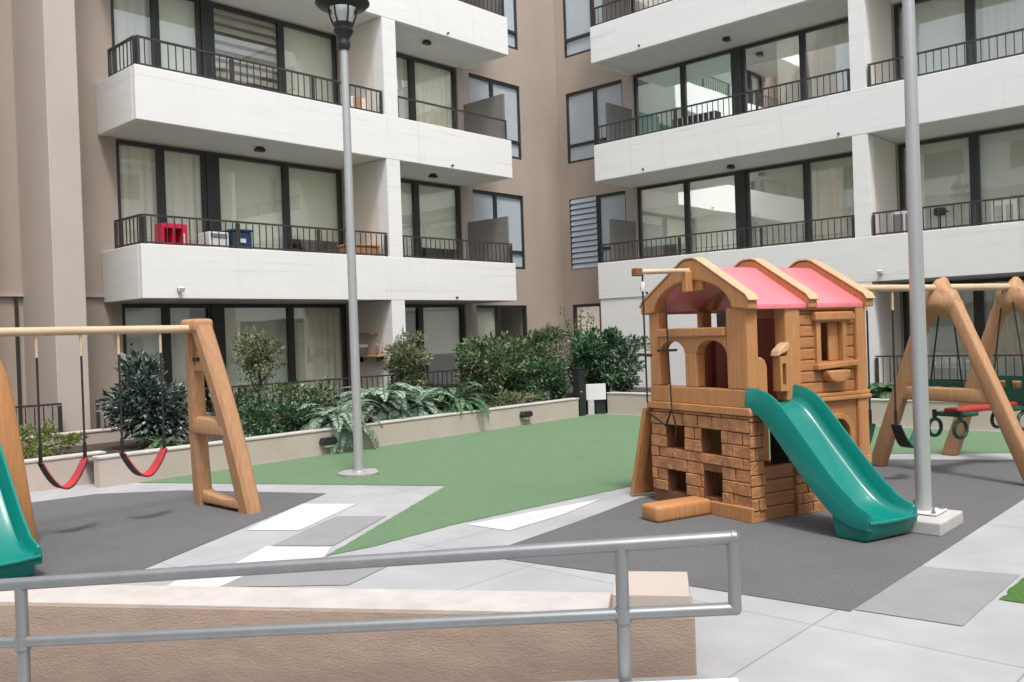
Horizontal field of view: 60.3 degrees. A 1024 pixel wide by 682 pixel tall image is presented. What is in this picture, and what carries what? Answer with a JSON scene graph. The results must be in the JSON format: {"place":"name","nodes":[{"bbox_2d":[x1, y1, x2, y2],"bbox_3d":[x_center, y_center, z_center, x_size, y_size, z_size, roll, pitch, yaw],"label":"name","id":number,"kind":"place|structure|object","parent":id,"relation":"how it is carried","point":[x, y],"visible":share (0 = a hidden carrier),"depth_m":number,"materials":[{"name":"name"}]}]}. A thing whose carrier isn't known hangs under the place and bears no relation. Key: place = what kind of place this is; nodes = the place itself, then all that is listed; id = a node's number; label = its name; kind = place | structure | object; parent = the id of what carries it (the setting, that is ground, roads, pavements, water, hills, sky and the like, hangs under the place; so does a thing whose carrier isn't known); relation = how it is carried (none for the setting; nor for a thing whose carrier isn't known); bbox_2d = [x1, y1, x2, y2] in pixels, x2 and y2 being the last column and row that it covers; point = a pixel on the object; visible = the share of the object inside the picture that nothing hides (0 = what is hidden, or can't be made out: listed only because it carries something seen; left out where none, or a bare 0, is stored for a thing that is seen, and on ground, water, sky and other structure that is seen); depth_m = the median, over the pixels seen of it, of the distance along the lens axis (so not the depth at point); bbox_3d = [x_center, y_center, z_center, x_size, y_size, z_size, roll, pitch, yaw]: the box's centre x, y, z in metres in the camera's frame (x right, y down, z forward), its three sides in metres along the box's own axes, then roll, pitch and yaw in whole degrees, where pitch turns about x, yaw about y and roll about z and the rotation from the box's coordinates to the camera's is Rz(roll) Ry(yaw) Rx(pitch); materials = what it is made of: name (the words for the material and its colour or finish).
{"place":"outdoors","nodes":[
{"label":"outdoors","id":0,"kind":"place"},
{"bbox_2d":[31,490,325,576],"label":"rubber paving","id":1,"kind":"structure","parent":0,"point":[104,532],"depth_m":7.61,"materials":[{"name":"grey rubber"}]},
{"bbox_2d":[0,360,42,578],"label":"slide tower","id":2,"kind":"structure","parent":1,"relation":"on","point":[21,554],"depth_m":6.30,"materials":[{"name":"wood"},{"name":"teal plastic"}]},
{"bbox_2d":[0,319,261,513],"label":"swing set","id":3,"kind":"object","parent":1,"relation":"on","point":[203,353],"visible":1,"depth_m":8.05,"materials":[{"name":"wood"},{"name":"cream plastic"}]},
{"bbox_2d":[34,335,88,489],"bbox_3d":[-3.733,0.588,7.301,0.150,1.274,0.382,-2,1,43],"label":"swing","id":4,"kind":"object","parent":3,"relation":"hanging from","point":[75,477],"visible":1,"depth_m":7.30,"materials":[{"name":"red rubber"}]},
{"bbox_2d":[117,333,167,476],"bbox_3d":[-3.275,0.566,7.800,0.150,1.269,0.407,-2,1,43],"label":"swing","id":5,"kind":"object","parent":3,"relation":"hanging from","point":[154,466],"visible":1,"depth_m":7.80,"materials":[{"name":"red rubber"}]},
{"bbox_2d":[167,576,241,586],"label":"white paving","id":6,"kind":"structure","parent":0,"point":[215,582],"depth_m":5.74,"materials":[{"name":"paint"}]},
{"bbox_2d":[20,399,528,462],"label":"planting soil","id":7,"kind":"structure","parent":0,"point":[114,447],"depth_m":11.52,"materials":[{"name":"brown soil"}]},
{"bbox_2d":[19,419,88,458],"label":"hedge","id":8,"kind":"object","parent":7,"relation":"on","point":[34,443],"visible":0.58,"depth_m":10.50,"materials":[{"name":"green plant"}]},
{"bbox_2d":[20,420,188,449],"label":"garden wall","id":9,"kind":"structure","parent":7,"relation":"on","point":[95,436],"depth_m":11.85,"materials":[{"name":"beige concrete"}]},
{"bbox_2d":[95,343,188,446],"bbox_3d":[-4.572,0.700,11.147,1.169,1.376,1.050,-2,0,10],"label":"shrub","id":10,"kind":"object","parent":7,"relation":"on","point":[141,399],"visible":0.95,"depth_m":11.00,"materials":[{"name":"green plant"}]},
{"bbox_2d":[133,435,187,450],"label":"grassy plant","id":11,"kind":"object","parent":7,"relation":"on","point":[155,444],"visible":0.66,"depth_m":10.71,"materials":[{"name":"green plant"}]},
{"bbox_2d":[231,325,286,429],"bbox_3d":[-3.714,0.542,12.981,0.842,1.573,0.817,-2,1,-32],"label":"shrub","id":12,"kind":"object","parent":7,"relation":"on","point":[257,345],"visible":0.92,"depth_m":12.88,"materials":[{"name":"green plant"}]},
{"bbox_2d":[205,375,346,421],"bbox_3d":[-3.693,0.969,14.126,1.037,0.779,2.983,-2,1,43],"label":"hedge","id":13,"kind":"object","parent":7,"relation":"on","point":[311,392],"visible":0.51,"depth_m":14.27,"materials":[{"name":"green plant"}]},
{"bbox_2d":[237,389,317,436],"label":"hedge","id":14,"kind":"object","parent":7,"relation":"on","point":[256,408],"visible":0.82,"depth_m":12.12,"materials":[{"name":"green plant"}]},
{"bbox_2d":[295,399,382,453],"bbox_3d":[-2.527,1.225,12.512,1.263,0.748,1.259,-2,0,19],"label":"fern","id":15,"kind":"object","parent":7,"relation":"on","point":[337,419],"visible":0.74,"depth_m":12.17,"materials":[{"name":"green plant"}]},
{"bbox_2d":[328,382,426,422],"bbox_3d":[-1.992,1.090,13.695,1.726,0.903,1.775,-2,0,-17],"label":"fern","id":16,"kind":"object","parent":7,"relation":"on","point":[392,397],"visible":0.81,"depth_m":13.34,"materials":[{"name":"green plant"}]},
{"bbox_2d":[379,325,435,392],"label":"shrub","id":17,"kind":"object","parent":7,"relation":"on","point":[406,352],"visible":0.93,"depth_m":14.76,"materials":[{"name":"green plant"}]},
{"bbox_2d":[387,387,454,416],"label":"fern","id":18,"kind":"object","parent":7,"relation":"on","point":[424,399],"visible":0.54,"depth_m":13.86,"materials":[{"name":"green plant"}]},
{"bbox_2d":[407,382,501,419],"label":"fern","id":19,"kind":"object","parent":7,"relation":"on","point":[456,403],"visible":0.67,"depth_m":14.18,"materials":[{"name":"green plant"}]},
{"bbox_2d":[450,330,540,402],"bbox_3d":[-0.292,0.515,16.365,1.789,1.468,1.679,-2,0,-16],"label":"shrub","id":20,"kind":"object","parent":7,"relation":"on","point":[470,355],"visible":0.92,"depth_m":16.06,"materials":[{"name":"green plant"}]},
{"bbox_2d":[477,387,549,407],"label":"plant","id":21,"kind":"object","parent":7,"relation":"on","point":[510,395],"visible":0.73,"depth_m":15.42,"materials":[{"name":"green plant"}]},
{"bbox_2d":[501,355,571,401],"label":"shrub","id":22,"kind":"object","parent":7,"relation":"on","point":[550,379],"visible":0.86,"depth_m":16.35,"materials":[{"name":"green plant"}]},
{"bbox_2d":[236,546,330,562],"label":"white paving","id":23,"kind":"structure","parent":0,"point":[270,553],"depth_m":6.43,"materials":[{"name":"paint"}]},
{"bbox_2d":[247,504,354,529],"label":"white paving","id":24,"kind":"structure","parent":0,"point":[300,516],"depth_m":7.76,"materials":[{"name":"paint"}]},
{"bbox_2d":[220,567,383,586],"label":"grey paving","id":25,"kind":"structure","parent":0,"point":[340,577],"depth_m":5.74,"materials":[{"name":"paint"}]},
{"bbox_2d":[272,516,384,545],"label":"grey paving","id":26,"kind":"structure","parent":0,"point":[333,531],"depth_m":7.12,"materials":[{"name":"paint"}]},
{"bbox_2d":[30,399,1023,681],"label":"ground","id":27,"kind":"structure","parent":0,"point":[758,639],"depth_m":5.33,"materials":[{"name":"concrete"}]},
{"bbox_2d":[24,451,105,491],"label":"planter wall","id":28,"kind":"structure","parent":27,"relation":"on","point":[61,469],"depth_m":9.85,"materials":[{"name":"paint"}]},
{"bbox_2d":[92,398,578,487],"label":"planter wall","id":29,"kind":"structure","parent":27,"relation":"on","point":[110,470],"depth_m":11.89,"materials":[{"name":"paint"}]},
{"bbox_2d":[0,571,696,681],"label":"ramp wall","id":30,"kind":"structure","parent":27,"relation":"on","point":[577,651],"depth_m":4.25,"materials":[{"name":"paint"}]},
{"bbox_2d":[0,0,1023,435],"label":"apartment building","id":31,"kind":"structure","parent":27,"relation":"on","point":[560,156],"depth_m":16.88,"materials":[{"name":"white concrete"}]},
{"bbox_2d":[110,0,156,72],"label":"window","id":32,"kind":"structure","parent":31,"relation":"in","point":[129,18],"depth_m":14.85,"materials":[{"name":"clear glass"}]},
{"bbox_2d":[116,139,162,247],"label":"window","id":33,"kind":"structure","parent":31,"relation":"in","point":[139,176],"depth_m":14.87,"materials":[{"name":"clear glass"}]},
{"bbox_2d":[122,304,168,396],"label":"window","id":34,"kind":"structure","parent":31,"relation":"in","point":[132,314],"depth_m":14.93,"materials":[{"name":"clear glass"}]},
{"bbox_2d":[154,223,187,245],"bbox_3d":[-5.472,-1.350,14.180,0.290,1.050,0.420,-2,1,43],"label":"toy shelf","id":35,"kind":"object","parent":31,"relation":"on","point":[178,233],"visible":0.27,"depth_m":14.13,"materials":[{"name":"plastic"}]},
{"bbox_2d":[155,0,201,74],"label":"window","id":36,"kind":"structure","parent":31,"relation":"in","point":[177,21],"depth_m":15.47,"materials":[{"name":"clear glass"}]},
{"bbox_2d":[160,145,207,245],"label":"window","id":37,"kind":"structure","parent":31,"relation":"in","point":[183,170],"depth_m":15.48,"materials":[{"name":"clear glass"}]},
{"bbox_2d":[166,304,214,413],"bbox_3d":[-5.659,0.312,15.423,0.174,1.920,0.818,-2,1,43],"label":"window","id":38,"kind":"structure","parent":31,"relation":"in","point":[176,313],"depth_m":15.32,"materials":[{"name":"clear glass"}]},
{"bbox_2d":[198,231,228,247],"bbox_3d":[-4.986,-1.326,14.740,0.406,0.960,0.360,-2,1,43],"label":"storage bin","id":39,"kind":"object","parent":31,"relation":"on","point":[208,238],"visible":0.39,"depth_m":14.60,"materials":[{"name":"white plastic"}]},
{"bbox_2d":[220,228,251,248],"bbox_3d":[-4.684,-1.374,15.044,0.420,1.030,0.400,-2,1,43],"label":"storage bin","id":40,"kind":"object","parent":31,"relation":"on","point":[243,237],"visible":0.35,"depth_m":14.91,"materials":[{"name":"blue plastic"}]},
{"bbox_2d":[211,1,282,91],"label":"window","id":41,"kind":"structure","parent":31,"relation":"in","point":[215,7],"depth_m":16.40,"materials":[{"name":"clear glass"}]},
{"bbox_2d":[216,153,288,250],"bbox_3d":[-4.827,-2.155,16.375,0.140,2.480,1.450,-2,1,43],"label":"window","id":42,"kind":"structure","parent":31,"relation":"in","point":[249,189],"depth_m":16.50,"materials":[{"name":"clear glass"}]},
{"bbox_2d":[222,304,293,403],"bbox_3d":[-4.744,0.273,16.394,0.140,1.920,1.450,-2,1,43],"label":"window","id":43,"kind":"structure","parent":31,"relation":"in","point":[275,318],"depth_m":16.51,"materials":[{"name":"glass"}]},
{"bbox_2d":[281,21,338,103],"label":"window","id":44,"kind":"structure","parent":31,"relation":"in","point":[306,50],"depth_m":17.43,"materials":[{"name":"clear glass"}]},
{"bbox_2d":[286,162,343,248],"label":"window","id":45,"kind":"structure","parent":31,"relation":"in","point":[314,194],"depth_m":17.46,"materials":[{"name":"clear glass"}]},
{"bbox_2d":[291,304,348,402],"bbox_3d":[-3.831,0.234,17.415,0.176,1.920,1.288,-2,1,43],"label":"window","id":46,"kind":"structure","parent":31,"relation":"in","point":[319,331],"depth_m":17.48,"materials":[{"name":"glass"}]},
{"bbox_2d":[396,52,413,120],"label":"window","id":47,"kind":"structure","parent":31,"relation":"in","point":[403,62],"depth_m":19.23,"materials":[{"name":"clear glass"}]},
{"bbox_2d":[400,178,418,257],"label":"window","id":48,"kind":"structure","parent":31,"relation":"in","point":[409,219],"depth_m":19.26,"materials":[{"name":"clear glass"}]},
{"bbox_2d":[412,57,457,129],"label":"window","id":49,"kind":"structure","parent":31,"relation":"in","point":[435,83],"depth_m":19.91,"materials":[{"name":"clear glass"}]},
{"bbox_2d":[416,181,461,257],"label":"window","id":50,"kind":"structure","parent":31,"relation":"in","point":[438,205],"depth_m":19.93,"materials":[{"name":"clear glass"}]},
{"bbox_2d":[421,304,464,390],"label":"window","id":51,"kind":"structure","parent":31,"relation":"in","point":[442,325],"depth_m":19.94,"materials":[{"name":"glass"}]},
{"bbox_2d":[468,73,491,102],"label":"window","id":52,"kind":"structure","parent":31,"relation":"in","point":[479,86],"depth_m":20.83,"materials":[{"name":"clear glass"}]},
{"bbox_2d":[472,189,495,220],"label":"window","id":53,"kind":"structure","parent":31,"relation":"in","point":[484,207],"depth_m":20.88,"materials":[{"name":"clear glass"}]},
{"bbox_2d":[476,305,499,356],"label":"window","id":54,"kind":"structure","parent":31,"relation":"in","point":[487,315],"depth_m":21.04,"materials":[{"name":"clear glass"}]},
{"bbox_2d":[491,79,520,159],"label":"window","id":55,"kind":"structure","parent":31,"relation":"in","point":[511,92],"depth_m":21.68,"materials":[{"name":"clear glass"}]},
{"bbox_2d":[495,192,524,268],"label":"window","id":56,"kind":"structure","parent":31,"relation":"in","point":[509,205],"depth_m":21.68,"materials":[{"name":"clear glass"}]},
{"bbox_2d":[504,0,517,49],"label":"window","id":57,"kind":"structure","parent":31,"relation":"in","point":[509,5],"depth_m":21.73,"materials":[{"name":"clear glass"}]},
{"bbox_2d":[499,305,526,354],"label":"window","id":58,"kind":"structure","parent":31,"relation":"in","point":[523,307],"depth_m":21.74,"materials":[{"name":"glass"}]},
{"bbox_2d":[563,0,591,57],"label":"window","id":59,"kind":"structure","parent":31,"relation":"in","point":[577,14],"depth_m":22.43,"materials":[{"name":"clear glass"}]},
{"bbox_2d":[566,87,595,163],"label":"window","id":60,"kind":"structure","parent":31,"relation":"in","point":[580,105],"depth_m":22.43,"materials":[{"name":"clear glass"}]},
{"bbox_2d":[569,195,599,268],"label":"window","id":61,"kind":"structure","parent":31,"relation":"in","point":[584,218],"depth_m":22.39,"materials":[{"name":"metal"}]},
{"bbox_2d":[573,303,600,347],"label":"window","id":62,"kind":"structure","parent":31,"relation":"in","point":[593,309],"depth_m":22.55,"materials":[{"name":"glass"}]},
{"bbox_2d":[594,79,622,144],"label":"window","id":63,"kind":"structure","parent":31,"relation":"in","point":[611,92],"depth_m":21.92,"materials":[{"name":"clear glass"}]},
{"bbox_2d":[598,191,625,262],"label":"window","id":64,"kind":"structure","parent":31,"relation":"in","point":[610,205],"depth_m":21.95,"materials":[{"name":"clear glass"}]},
{"bbox_2d":[634,62,682,134],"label":"window","id":65,"kind":"structure","parent":31,"relation":"in","point":[661,89],"depth_m":20.86,"materials":[{"name":"clear glass"}]},
{"bbox_2d":[637,180,687,258],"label":"window","id":66,"kind":"structure","parent":31,"relation":"in","point":[662,212],"depth_m":20.98,"materials":[{"name":"clear glass"}]},
{"bbox_2d":[682,49,733,117],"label":"window","id":67,"kind":"structure","parent":31,"relation":"in","point":[709,77],"depth_m":19.94,"materials":[{"name":"clear glass"}]},
{"bbox_2d":[686,171,738,253],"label":"window","id":68,"kind":"structure","parent":31,"relation":"in","point":[711,201],"depth_m":20.07,"materials":[{"name":"clear glass"}]},
{"bbox_2d":[741,30,802,113],"bbox_3d":[5.635,-5.244,18.942,1.370,2.480,0.177,-2,1,43],"label":"window","id":69,"kind":"structure","parent":31,"relation":"in","point":[789,46],"depth_m":18.77,"materials":[{"name":"clear glass"}]},
{"bbox_2d":[745,160,807,247],"bbox_3d":[5.716,-2.536,18.950,1.370,2.480,0.140,-2,1,43],"label":"window","id":70,"kind":"structure","parent":31,"relation":"in","point":[775,194],"depth_m":19.01,"materials":[{"name":"clear glass"}]},
{"bbox_2d":[801,18,849,100],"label":"window","id":71,"kind":"structure","parent":31,"relation":"in","point":[825,47],"depth_m":18.21,"materials":[{"name":"clear glass"}]},
{"bbox_2d":[805,152,853,241],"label":"window","id":72,"kind":"structure","parent":31,"relation":"in","point":[829,179],"depth_m":18.24,"materials":[{"name":"clear glass"}]},
{"bbox_2d":[892,211,907,233],"bbox_3d":[7.254,-1.836,16.147,0.440,1.120,0.308,-2,1,43],"label":"table","id":73,"kind":"object","parent":31,"relation":"on","point":[897,217],"visible":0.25,"depth_m":16.09,"materials":[{"name":"white plastic"}]},
{"bbox_2d":[894,0,969,80],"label":"window","id":74,"kind":"structure","parent":31,"relation":"in","point":[939,23],"depth_m":16.75,"materials":[{"name":"clear glass"}]},
{"bbox_2d":[898,132,974,230],"bbox_3d":[8.097,-2.600,16.761,1.340,2.480,0.140,-2,1,43],"label":"window","id":75,"kind":"structure","parent":31,"relation":"in","point":[947,163],"depth_m":16.71,"materials":[{"name":"clear glass"}]},
{"bbox_2d":[902,279,978,381],"bbox_3d":[8.180,-0.171,16.780,1.340,1.920,0.140,-2,1,43],"label":"window","id":76,"kind":"structure","parent":31,"relation":"in","point":[946,342],"depth_m":16.78,"materials":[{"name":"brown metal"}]},
{"bbox_2d":[969,0,1023,64],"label":"window","id":77,"kind":"structure","parent":31,"relation":"in","point":[987,17],"depth_m":16.08,"materials":[{"name":"clear glass"}]},
{"bbox_2d":[973,124,1023,225],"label":"window","id":78,"kind":"structure","parent":31,"relation":"in","point":[998,152],"depth_m":16.10,"materials":[{"name":"clear glass"}]},
{"bbox_2d":[978,276,1023,375],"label":"window","id":79,"kind":"structure","parent":31,"relation":"in","point":[1008,343],"depth_m":16.09,"materials":[{"name":"grey metal"}]},
{"bbox_2d":[991,199,1017,223],"bbox_3d":[8.398,-1.867,15.101,0.400,1.120,0.400,-2,1,43],"label":"chair","id":80,"kind":"object","parent":31,"relation":"on","point":[1007,202],"visible":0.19,"depth_m":15.21,"materials":[{"name":"beige plastic"}]},
{"bbox_2d":[572,368,585,415],"bbox_3d":[1.246,0.938,16.251,0.175,0.885,0.190,-2,1,43],"label":"garden post","id":81,"kind":"object","parent":27,"relation":"on","point":[579,390],"visible":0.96,"depth_m":16.18,"materials":[{"name":"black metal"}]},
{"bbox_2d":[586,383,605,414],"bbox_3d":[1.562,1.083,16.456,0.380,0.570,0.092,-2,0,-9],"label":"notice board","id":82,"kind":"object","parent":27,"relation":"on","point":[596,393],"visible":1,"depth_m":16.42,"materials":[{"name":"white plastic"}]},
{"bbox_2d":[606,392,1023,431],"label":"planter wall","id":83,"kind":"structure","parent":27,"relation":"on","point":[629,403],"depth_m":13.05,"materials":[{"name":"paint"}]},
{"bbox_2d":[999,578,1023,602],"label":"grass corner","id":84,"kind":"object","parent":27,"relation":"on","point":[1015,592],"depth_m":4.92,"materials":[{"name":"plant"}]},
{"bbox_2d":[468,499,599,530],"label":"white paving","id":85,"kind":"structure","parent":0,"point":[508,523],"depth_m":7.38,"materials":[{"name":"paint"}]},
{"bbox_2d":[137,414,1009,555],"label":"lawn","id":86,"kind":"structure","parent":0,"point":[483,474],"depth_m":10.35,"materials":[{"name":"green plant"}]},
{"bbox_2d":[315,0,378,476],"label":"lamp post","id":87,"kind":"object","parent":86,"relation":"on","point":[342,12],"visible":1,"depth_m":10.06,"materials":[{"name":"silver metal"}]},
{"bbox_2d":[555,675,696,681],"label":"ramp","id":88,"kind":"structure","parent":0,"point":[658,678],"depth_m":3.95,"materials":[{"name":"concrete"}]},
{"bbox_2d":[0,530,741,681],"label":"handrail","id":89,"kind":"object","parent":88,"relation":"on","point":[622,614],"visible":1,"depth_m":3.77,"materials":[{"name":"metal"}]},
{"bbox_2d":[460,382,881,398],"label":"planting soil","id":90,"kind":"structure","parent":0,"point":[570,390],"depth_m":18.78,"materials":[{"name":"soil"}]},
{"bbox_2d":[478,325,571,393],"bbox_3d":[0.222,0.437,18.050,2.038,1.511,2.005,-2,0,19],"label":"shrub","id":91,"kind":"object","parent":90,"relation":"on","point":[540,336],"visible":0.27,"depth_m":17.68,"materials":[{"name":"green plant"}]},
{"bbox_2d":[546,305,594,385],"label":"shrub","id":92,"kind":"object","parent":90,"relation":"on","point":[578,330],"visible":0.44,"depth_m":17.80,"materials":[{"name":"green plant"}]},
{"bbox_2d":[561,325,649,396],"bbox_3d":[1.822,0.405,17.139,1.532,1.440,1.836,-2,1,-31],"label":"shrub","id":93,"kind":"object","parent":90,"relation":"on","point":[586,352],"visible":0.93,"depth_m":16.83,"materials":[{"name":"green plant"}]},
{"bbox_2d":[870,382,893,398],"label":"leafy plant","id":94,"kind":"object","parent":90,"relation":"on","point":[883,390],"visible":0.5,"depth_m":13.25,"materials":[{"name":"green plant"}]},
{"bbox_2d":[671,110,720,127],"bbox_3d":[3.995,-4.389,19.106,1.100,0.980,0.250,-2,1,43],"label":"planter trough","id":95,"kind":"object","parent":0,"point":[694,117],"visible":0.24,"depth_m":18.96,"materials":[{"name":"black metal"}]},
{"bbox_2d":[509,459,1023,610],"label":"rubber paving","id":96,"kind":"structure","parent":0,"point":[812,559],"depth_m":6.16,"materials":[{"name":"grey rubber"}]},
{"bbox_2d":[630,257,917,541],"bbox_3d":[2.078,0.351,7.321,2.026,2.142,2.542,-2,1,-29],"label":"playhouse","id":97,"kind":"object","parent":96,"relation":"on","point":[750,383],"visible":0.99,"depth_m":7.23,"materials":[{"name":"wood"}]},
{"bbox_2d":[637,275,652,402],"bbox_3d":[1.077,-0.018,7.195,0.045,1.050,0.182,-2,1,-29],"label":"climbing rope","id":98,"kind":"object","parent":97,"relation":"hanging from","point":[642,290],"visible":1,"depth_m":7.19,"materials":[{"name":"white fabric"}]},
{"bbox_2d":[646,300,676,437],"bbox_3d":[1.309,0.246,7.768,0.055,1.203,0.483,-2,1,-29],"label":"climbing rope","id":99,"kind":"object","parent":97,"relation":"hanging from","point":[667,350],"visible":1,"depth_m":7.64,"materials":[{"name":"black fabric"}]},
{"bbox_2d":[805,311,858,381],"bbox_3d":[2.680,0.048,7.363,0.500,0.585,0.180,-2,1,-29],"label":"window frame","id":100,"kind":"structure","parent":97,"relation":"in","point":[836,321],"depth_m":7.33,"materials":[{"name":"brown wood"}]},
{"bbox_2d":[902,0,962,536],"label":"lamp post","id":101,"kind":"object","parent":96,"relation":"on","point":[935,521],"visible":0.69,"depth_m":6.60,"materials":[{"name":"silver metal"}]},
{"bbox_2d":[861,277,1023,481],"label":"swing set","id":102,"kind":"object","parent":96,"relation":"on","point":[984,384],"visible":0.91,"depth_m":8.72,"materials":[{"name":"brown wood"}]},
{"bbox_2d":[866,307,875,443],"bbox_3d":[3.170,0.280,8.146,0.410,1.474,0.150,-2,1,-28],"label":"swing","id":103,"kind":"object","parent":102,"relation":"hanging from","point":[871,428],"visible":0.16,"depth_m":8.23,"materials":[{"name":"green plastic"}]},
{"bbox_2d":[891,291,913,447],"bbox_3d":[3.817,0.275,8.505,0.410,1.514,0.150,-2,1,-28],"label":"swing","id":104,"kind":"object","parent":102,"relation":"hanging from","point":[902,439],"visible":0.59,"depth_m":8.41,"materials":[{"name":"green plastic"}]},
{"bbox_2d":[928,290,1023,439],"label":"glider swing","id":105,"kind":"object","parent":102,"relation":"hanging from","point":[1015,396],"visible":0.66,"depth_m":8.95,"materials":[{"name":"red plastic"}]},
{"bbox_2d":[855,566,1018,625],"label":"grey paving","id":106,"kind":"structure","parent":0,"point":[952,596],"depth_m":4.95,"materials":[{"name":"concrete"}]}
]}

